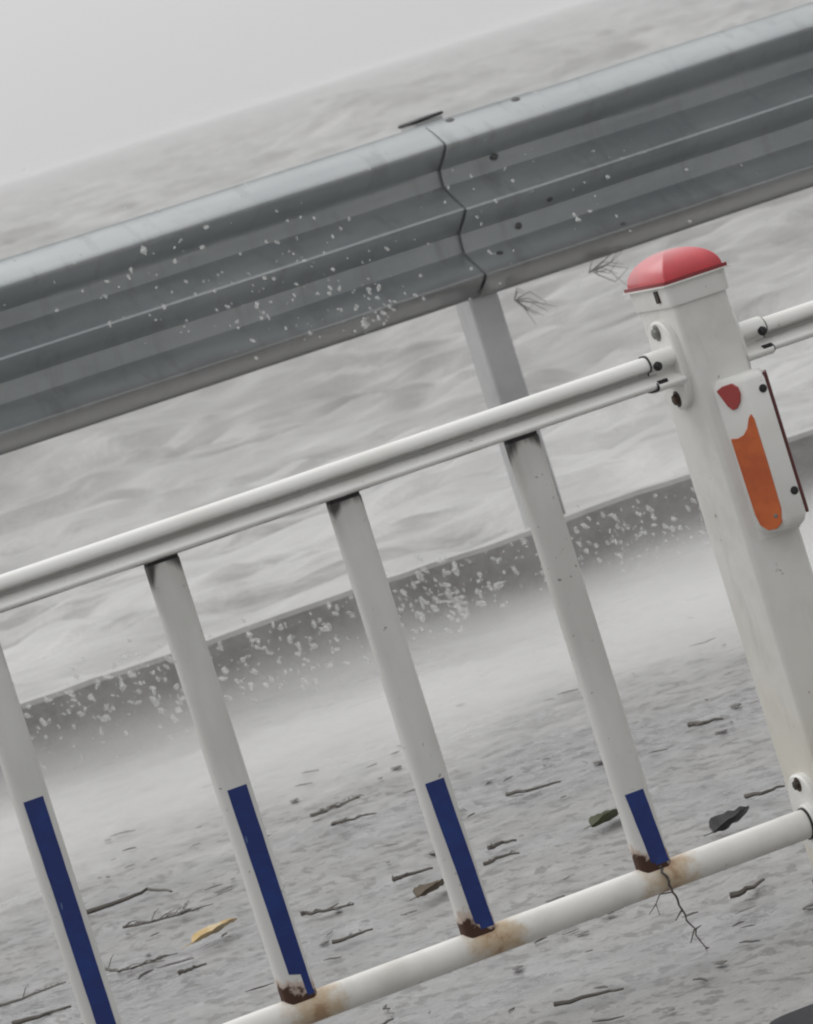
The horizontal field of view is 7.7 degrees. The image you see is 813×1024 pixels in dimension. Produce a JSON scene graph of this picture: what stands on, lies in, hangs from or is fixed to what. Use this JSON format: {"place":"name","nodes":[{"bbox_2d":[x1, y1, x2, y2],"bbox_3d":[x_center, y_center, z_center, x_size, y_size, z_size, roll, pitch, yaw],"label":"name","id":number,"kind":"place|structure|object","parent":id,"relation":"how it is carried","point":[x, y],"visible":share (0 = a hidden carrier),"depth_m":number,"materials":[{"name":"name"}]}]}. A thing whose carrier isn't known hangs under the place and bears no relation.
{"place":"outdoors","nodes":[
{"label":"outdoors","id":0,"kind":"place"},
{"bbox_2d":[0,0,590,185],"label":"sky","id":1,"kind":"structure","parent":0,"point":[80,80],"materials":[{"name":"white"}]},
{"bbox_2d":[0,509,812,1023],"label":"pavement","id":2,"kind":"structure","parent":0,"point":[504,677],"depth_m":12.18,"materials":[{"name":"grey concrete"}]},
{"bbox_2d":[0,981,65,1006],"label":"twig","id":3,"kind":"object","parent":2,"relation":"on","point":[22,998],"visible":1,"depth_m":11.50,"materials":[{"name":"wood"}]},
{"bbox_2d":[11,1005,70,1023],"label":"twig","id":4,"kind":"object","parent":2,"relation":"on","point":[26,1019],"visible":1,"depth_m":11.16,"materials":[{"name":"wood"}]},
{"bbox_2d":[86,887,171,914],"bbox_3d":[-0.575,0.804,12.438,0.154,0.011,0.160,-19,4,-20],"label":"twig","id":5,"kind":"object","parent":2,"relation":"on","point":[105,906],"visible":0.96,"depth_m":12.48,"materials":[{"name":"wood"}]},
{"bbox_2d":[104,953,177,972],"bbox_3d":[-0.531,0.854,11.461,0.187,0.032,0.094,-15,5,33],"label":"twig","id":6,"kind":"object","parent":2,"relation":"on","point":[136,966],"visible":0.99,"depth_m":11.45,"materials":[{"name":"wood"}]},
{"bbox_2d":[138,969,152,979],"bbox_3d":[-0.494,0.868,11.325,0.010,0.005,0.069,-16,5,24],"label":"litter bit","id":7,"kind":"object","parent":2,"relation":"on","point":[143,974],"visible":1,"depth_m":11.32,"materials":[{"name":"grey"}]},
{"bbox_2d":[122,901,211,928],"bbox_3d":[-0.486,0.798,12.033,0.199,0.029,0.081,-16,4,22],"label":"twig","id":8,"kind":"object","parent":2,"relation":"on","point":[135,924],"visible":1,"depth_m":12.02,"materials":[{"name":"wood"}]},
{"bbox_2d":[158,957,193,967],"bbox_3d":[-0.436,0.849,11.350,0.076,0.004,0.009,-16,4,13],"label":"litter bit","id":9,"kind":"object","parent":2,"relation":"on","point":[172,963],"visible":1,"depth_m":11.35,"materials":[{"name":"grey"}]},
{"bbox_2d":[177,963,206,974],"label":"twig","id":10,"kind":"object","parent":2,"relation":"on","point":[181,971],"visible":1,"depth_m":11.16,"materials":[{"name":"wood"}]},
{"bbox_2d":[181,917,236,947],"bbox_3d":[-0.378,0.802,11.509,0.150,0.017,0.051,-21,6,-42],"label":"yellow leaf","id":11,"kind":"object","parent":2,"relation":"on","point":[205,932],"visible":1,"depth_m":11.51,"materials":[{"name":"yellow plant"}]},
{"bbox_2d":[214,885,233,892],"bbox_3d":[-0.370,0.764,12.222,0.027,0.004,0.050,-14,6,42],"label":"litter bit","id":12,"kind":"object","parent":2,"relation":"on","point":[222,889],"visible":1,"depth_m":12.21,"materials":[{"name":"grey"}]},
{"bbox_2d":[245,982,273,991],"bbox_3d":[-0.261,0.844,10.705,0.054,0.003,0.013,-18,4,-2],"label":"litter bit","id":13,"kind":"object","parent":2,"relation":"on","point":[259,987],"visible":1,"depth_m":10.70,"materials":[{"name":"grey"}]},
{"bbox_2d":[300,902,354,915],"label":"twig","id":14,"kind":"object","parent":2,"relation":"on","point":[315,911],"visible":1,"depth_m":11.39,"materials":[{"name":"wood"}]},
{"bbox_2d":[310,795,363,817],"bbox_3d":[-0.154,0.631,12.966,0.064,0.014,0.133,-14,5,38],"label":"twig","id":15,"kind":"object","parent":2,"relation":"on","point":[326,810],"visible":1,"depth_m":12.95,"materials":[{"name":"wood"}]},
{"bbox_2d":[332,928,372,943],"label":"twig","id":16,"kind":"object","parent":2,"relation":"on","point":[343,939],"visible":1,"depth_m":10.94,"materials":[{"name":"wood"}]},
{"bbox_2d":[331,812,376,825],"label":"twig","id":17,"kind":"object","parent":2,"relation":"on","point":[334,823],"visible":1,"depth_m":12.67,"materials":[{"name":"wood"}]},
{"bbox_2d":[381,1018,393,1023],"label":"litter bit","id":18,"kind":"object","parent":2,"relation":"on","point":[386,1021],"visible":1,"depth_m":9.87,"materials":[{"name":"grey"}]},
{"bbox_2d":[0,426,812,793],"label":"sea wall","id":19,"kind":"structure","parent":2,"relation":"on","point":[138,702],"depth_m":15.90,"materials":[{"name":"concrete"}]},
{"bbox_2d":[0,2,812,528],"bbox_3d":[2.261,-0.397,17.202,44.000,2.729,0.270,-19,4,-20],"label":"guardrail","id":20,"kind":"object","parent":19,"relation":"on","point":[470,214],"visible":1,"depth_m":16.33,"materials":[{"name":"grey metal"}]},
{"bbox_2d":[514,288,553,324],"bbox_3d":[0.356,-0.570,16.480,0.108,0.115,0.060,-17,4,10],"label":"weed wisp","id":21,"kind":"object","parent":20,"relation":"attached to","point":[517,300],"visible":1,"depth_m":16.47,"materials":[{"name":"grey plant"}]},
{"bbox_2d":[588,247,627,284],"bbox_3d":[0.555,-0.670,16.559,0.122,0.131,0.065,-19,4,-20],"label":"weed wisp","id":22,"kind":"object","parent":20,"relation":"attached to","point":[595,268],"visible":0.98,"depth_m":16.55,"materials":[{"name":"grey plant"}]},
{"bbox_2d":[392,867,432,881],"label":"twig","id":23,"kind":"object","parent":2,"relation":"on","point":[399,877],"visible":1,"depth_m":11.52,"materials":[{"name":"wood"}]},
{"bbox_2d":[409,879,443,900],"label":"brown leaf","id":24,"kind":"object","parent":2,"relation":"on","point":[419,890],"visible":0.91,"depth_m":11.17,"materials":[{"name":"brown plant"}]},
{"bbox_2d":[483,850,519,865],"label":"twig","id":25,"kind":"object","parent":2,"relation":"on","point":[490,861],"visible":1,"depth_m":11.36,"materials":[{"name":"wood"}]},
{"bbox_2d":[487,839,516,849],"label":"twig","id":26,"kind":"object","parent":2,"relation":"on","point":[493,846],"visible":1,"depth_m":11.54,"materials":[{"name":"wood"}]},
{"bbox_2d":[512,965,522,969],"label":"litter bit","id":27,"kind":"object","parent":2,"relation":"on","point":[516,967],"visible":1,"depth_m":10.02,"materials":[{"name":"grey"}]},
{"bbox_2d":[505,781,560,795],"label":"twig","id":28,"kind":"object","parent":2,"relation":"on","point":[511,793],"visible":1,"depth_m":12.22,"materials":[{"name":"wood"}]},
{"bbox_2d":[545,895,564,902],"bbox_3d":[0.264,0.683,10.666,0.040,0.004,0.021,-20,5,-31],"label":"litter bit","id":29,"kind":"object","parent":2,"relation":"on","point":[552,899],"visible":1,"depth_m":10.66,"materials":[{"name":"grey"}]},
{"bbox_2d":[557,689,578,694],"bbox_3d":[0.367,0.412,13.802,0.058,0.004,0.009,-15,5,26],"label":"litter bit","id":30,"kind":"object","parent":2,"relation":"on","point":[567,691],"visible":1,"depth_m":13.80,"materials":[{"name":"grey"}]},
{"bbox_2d":[562,928,578,934],"bbox_3d":[0.278,0.712,10.232,0.036,0.003,0.018,-19,4,-23],"label":"litter bit","id":31,"kind":"object","parent":2,"relation":"on","point":[569,931],"visible":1,"depth_m":10.23,"materials":[{"name":"grey"}]},
{"bbox_2d":[553,988,623,1006],"bbox_3d":[0.287,0.760,9.468,0.119,0.009,0.018,-16,4,22],"label":"twig","id":32,"kind":"object","parent":2,"relation":"on","point":[565,1002],"visible":1,"depth_m":9.47,"materials":[{"name":"wood"}]},
{"bbox_2d":[583,809,618,829],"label":"olive leaf","id":33,"kind":"object","parent":2,"relation":"on","point":[601,818],"visible":0.83,"depth_m":11.38,"materials":[{"name":"green plant"}]},
{"bbox_2d":[594,985,607,988],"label":"litter bit","id":34,"kind":"object","parent":2,"relation":"on","point":[601,986],"visible":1,"depth_m":9.55,"materials":[{"name":"grey"}]},
{"bbox_2d":[592,1016,623,1021],"bbox_3d":[0.305,0.777,9.233,0.063,0.004,0.015,-14,5,37],"label":"litter bit","id":35,"kind":"object","parent":2,"relation":"on","point":[605,1019],"visible":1,"depth_m":9.23,"materials":[{"name":"grey"}]},
{"bbox_2d":[692,977,707,980],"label":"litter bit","id":36,"kind":"object","parent":2,"relation":"on","point":[702,978],"visible":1,"depth_m":9.33,"materials":[{"name":"grey"}]},
{"bbox_2d":[687,717,723,726],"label":"twig","id":37,"kind":"object","parent":2,"relation":"on","point":[695,723],"visible":1,"depth_m":12.40,"materials":[{"name":"wood"}]},
{"bbox_2d":[623,246,812,881],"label":"fence post","id":38,"kind":"object","parent":2,"relation":"on","point":[706,347],"visible":1,"depth_m":9.66,"materials":[{"name":"white metal"}]},
{"bbox_2d":[0,358,811,1023],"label":"road fence","id":39,"kind":"object","parent":38,"relation":"attached to","point":[336,488],"visible":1,"depth_m":9.46,"materials":[{"name":"white metal"}]},
{"bbox_2d":[649,865,709,948],"bbox_3d":[0.437,0.637,9.619,0.097,0.164,0.043,-18,4,-7],"label":"hanging twig","id":40,"kind":"object","parent":39,"relation":"hanging from","point":[673,893],"visible":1,"depth_m":9.62,"materials":[{"name":"brown wood"}]},
{"bbox_2d":[756,300,812,348],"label":"road fence","id":41,"kind":"object","parent":38,"relation":"attached to","point":[789,326],"visible":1,"depth_m":9.72,"materials":[{"name":"white metal"}]},
{"bbox_2d":[715,960,726,964],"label":"litter bit","id":42,"kind":"object","parent":2,"relation":"on","point":[720,962],"visible":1,"depth_m":9.43,"materials":[{"name":"grey"}]},
{"bbox_2d":[703,805,749,836],"bbox_3d":[0.575,0.553,10.785,0.067,0.027,0.111,-16,4,22],"label":"dark leaf","id":43,"kind":"object","parent":2,"relation":"on","point":[723,821],"visible":1,"depth_m":10.79,"materials":[{"name":"grey plant"}]},
{"bbox_2d":[730,703,741,707],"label":"litter bit","id":44,"kind":"object","parent":2,"relation":"on","point":[735,705],"visible":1,"depth_m":12.60,"materials":[{"name":"grey"}]},
{"bbox_2d":[729,878,764,898],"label":"twig","id":45,"kind":"object","parent":2,"relation":"on","point":[740,892],"visible":1,"depth_m":10.02,"materials":[{"name":"wood"}]},
{"bbox_2d":[739,940,759,942],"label":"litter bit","id":46,"kind":"object","parent":2,"relation":"on","point":[749,941],"visible":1,"depth_m":9.54,"materials":[{"name":"grey"}]},
{"bbox_2d":[744,785,784,798],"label":"twig","id":47,"kind":"object","parent":2,"relation":"on","point":[751,794],"visible":1,"depth_m":11.13,"materials":[{"name":"wood"}]},
{"bbox_2d":[0,0,812,700],"bbox_3d":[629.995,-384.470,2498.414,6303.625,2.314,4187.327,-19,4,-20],"label":"sea","id":48,"kind":"structure","parent":0,"point":[174,456],"depth_m":43.88,"materials":[{"name":"grey liquid"}]},
{"bbox_2d":[769,1004,812,1023],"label":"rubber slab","id":49,"kind":"structure","parent":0,"point":[803,1015],"depth_m":8.45,"materials":[{"name":"grey rubber"}]}
]}

